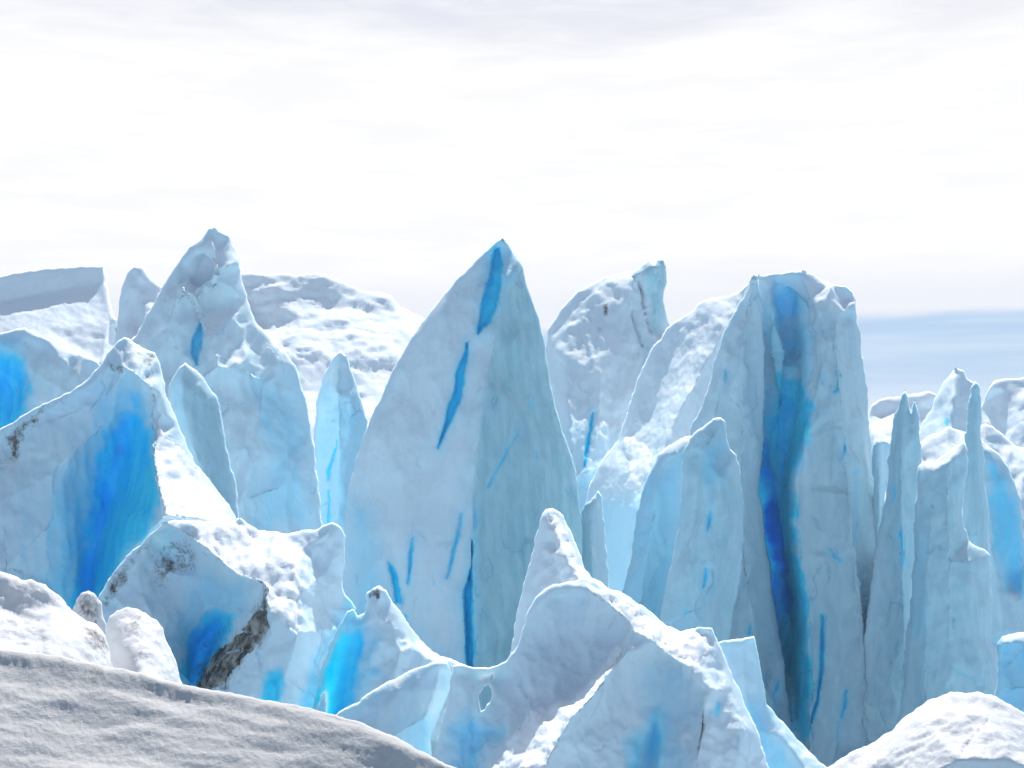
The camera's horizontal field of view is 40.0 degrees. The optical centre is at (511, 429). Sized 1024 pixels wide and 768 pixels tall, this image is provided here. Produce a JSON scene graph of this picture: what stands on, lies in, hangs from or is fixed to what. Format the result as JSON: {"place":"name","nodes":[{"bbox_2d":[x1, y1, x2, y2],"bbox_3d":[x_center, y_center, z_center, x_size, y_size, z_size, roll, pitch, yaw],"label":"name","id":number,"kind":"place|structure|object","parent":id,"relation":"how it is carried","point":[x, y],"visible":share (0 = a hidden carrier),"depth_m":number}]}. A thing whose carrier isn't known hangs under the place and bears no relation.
{"place":"outdoors","nodes":[
{"label":"outdoors","id":0,"kind":"place"},
{"bbox_2d":[0,649,455,767],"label":"snow slope","id":1,"kind":"structure","parent":0,"point":[56,711],"depth_m":11.12},
{"bbox_2d":[0,0,1023,414],"label":"sky","id":2,"kind":"structure","parent":0,"point":[874,149]},
{"bbox_3d":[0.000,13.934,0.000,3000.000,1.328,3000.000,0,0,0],"label":"ground","id":3,"kind":"structure","parent":0,"visible":0},
{"bbox_2d":[0,328,99,428],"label":"ice block","id":4,"kind":"structure","parent":3,"relation":"on","point":[36,370],"depth_m":51.72},
{"bbox_2d":[0,572,112,667],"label":"snow mound","id":5,"kind":"object","parent":3,"relation":"on","point":[36,617],"visible":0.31,"depth_m":14.59},
{"bbox_2d":[0,265,116,364],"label":"snow plateau","id":6,"kind":"structure","parent":3,"relation":"on","point":[69,308],"depth_m":117.04},
{"bbox_2d":[72,591,105,633],"bbox_3d":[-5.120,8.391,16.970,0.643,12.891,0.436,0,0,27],"label":"snow clod","id":7,"kind":"object","parent":3,"relation":"on","point":[88,606],"visible":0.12,"depth_m":16.93},
{"bbox_2d":[0,337,235,609],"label":"ice ridge","id":8,"kind":"structure","parent":3,"relation":"on","point":[102,475],"depth_m":35.70},
{"bbox_2d":[114,266,161,344],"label":"ice hump","id":9,"kind":"object","parent":3,"relation":"on","point":[140,289],"visible":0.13,"depth_m":104.20},
{"bbox_2d":[105,607,181,683],"bbox_3d":[-3.875,8.431,15.380,1.127,12.826,2.210,0,0,-24],"label":"snow mound","id":10,"kind":"object","parent":3,"relation":"on","point":[136,640],"visible":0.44,"depth_m":15.59},
{"bbox_2d":[168,363,238,518],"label":"ice spire","id":11,"kind":"structure","parent":3,"relation":"on","point":[193,401],"depth_m":59.36},
{"bbox_2d":[98,517,355,707],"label":"ice ridge","id":12,"kind":"structure","parent":3,"relation":"on","point":[240,605],"depth_m":29.96},
{"bbox_2d":[131,226,322,533],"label":"ice peak","id":13,"kind":"structure","parent":3,"relation":"on","point":[199,317],"depth_m":72.86},
{"bbox_2d":[241,273,423,445],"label":"snow plateau","id":14,"kind":"structure","parent":3,"relation":"on","point":[311,325],"depth_m":134.20},
{"bbox_2d":[314,351,367,583],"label":"ice spire","id":15,"kind":"structure","parent":3,"relation":"on","point":[341,423],"depth_m":81.16},
{"bbox_2d":[312,586,464,755],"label":"ice ridge","id":16,"kind":"structure","parent":3,"relation":"on","point":[377,643],"depth_m":27.29},
{"bbox_2d":[336,661,450,755],"bbox_3d":[-2.234,9.434,24.529,2.354,10.806,1.263,0,0,0],"label":"ice fin","id":17,"kind":"object","parent":3,"relation":"on","point":[406,707],"visible":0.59,"depth_m":24.33},
{"bbox_2d":[342,238,582,710],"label":"ice peak","id":18,"kind":"structure","parent":3,"relation":"on","point":[463,478],"depth_m":57.67},
{"bbox_2d":[510,508,607,654],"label":"snow peak","id":19,"kind":"structure","parent":3,"relation":"on","point":[556,557],"depth_m":27.09},
{"bbox_2d":[581,491,608,588],"bbox_3d":[3.358,8.669,57.873,1.761,12.336,1.382,0,0,0],"label":"ice fin","id":20,"kind":"object","parent":3,"relation":"on","point":[594,552],"visible":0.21,"depth_m":57.76},
{"bbox_2d":[432,578,768,767],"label":"ice ridge","id":21,"kind":"structure","parent":3,"relation":"on","point":[588,673],"depth_m":22.85},
{"bbox_2d":[545,259,669,510],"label":"ice peak","id":22,"kind":"structure","parent":3,"relation":"on","point":[604,334],"depth_m":80.07},
{"bbox_2d":[621,436,690,618],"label":"ice slab","id":23,"kind":"structure","parent":3,"relation":"on","point":[656,527],"depth_m":50.94},
{"bbox_2d":[585,284,747,591],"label":"ice slope","id":24,"kind":"structure","parent":3,"relation":"on","point":[670,390],"depth_m":67.70},
{"bbox_2d":[659,417,743,641],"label":"ice pillar","id":25,"kind":"structure","parent":3,"relation":"on","point":[702,583],"depth_m":46.96},
{"bbox_2d":[689,275,791,728],"bbox_3d":[8.512,4.341,55.189,4.298,20.992,4.425,0,0,40],"label":"ice fin","id":26,"kind":"object","parent":3,"relation":"on","point":[734,397],"visible":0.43,"depth_m":54.93},
{"bbox_2d":[718,636,826,767],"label":"ice fin","id":27,"kind":"object","parent":3,"relation":"on","point":[782,746],"visible":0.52,"depth_m":27.33},
{"bbox_2d":[715,270,887,766],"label":"ice tower","id":28,"kind":"structure","parent":3,"relation":"on","point":[816,486],"depth_m":54.86},
{"bbox_2d":[872,438,889,546],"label":"ice pillar","id":29,"kind":"structure","parent":3,"relation":"on","point":[880,450],"depth_m":55.32},
{"bbox_2d":[864,390,921,731],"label":"ice spire","id":30,"kind":"structure","parent":3,"relation":"on","point":[888,613],"depth_m":52.97},
{"bbox_2d":[868,391,936,453],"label":"snow mound","id":31,"kind":"object","parent":3,"relation":"on","point":[881,413],"visible":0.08,"depth_m":111.31},
{"bbox_2d":[827,692,1023,767],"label":"snow mound","id":32,"kind":"object","parent":3,"relation":"on","point":[964,730],"visible":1,"depth_m":16.33},
{"bbox_2d":[896,441,997,724],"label":"ice wall","id":33,"kind":"structure","parent":3,"relation":"on","point":[950,646],"depth_m":48.92},
{"bbox_2d":[919,367,981,441],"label":"snow peak","id":34,"kind":"structure","parent":3,"relation":"on","point":[949,406],"depth_m":93.44},
{"bbox_2d":[885,424,1023,535],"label":"ice slope","id":35,"kind":"structure","parent":3,"relation":"on","point":[934,447],"depth_m":73.07},
{"bbox_2d":[962,382,992,643],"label":"ice pillar","id":36,"kind":"structure","parent":3,"relation":"on","point":[975,515],"depth_m":54.72},
{"bbox_2d":[981,377,1023,447],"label":"snow peak","id":37,"kind":"structure","parent":3,"relation":"on","point":[1002,406],"depth_m":98.60},
{"bbox_2d":[982,441,1023,653],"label":"ice slab","id":38,"kind":"structure","parent":3,"relation":"on","point":[1006,541],"depth_m":59.27},
{"bbox_2d":[994,632,1023,711],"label":"ice block","id":39,"kind":"structure","parent":3,"relation":"on","point":[1010,678],"depth_m":41.66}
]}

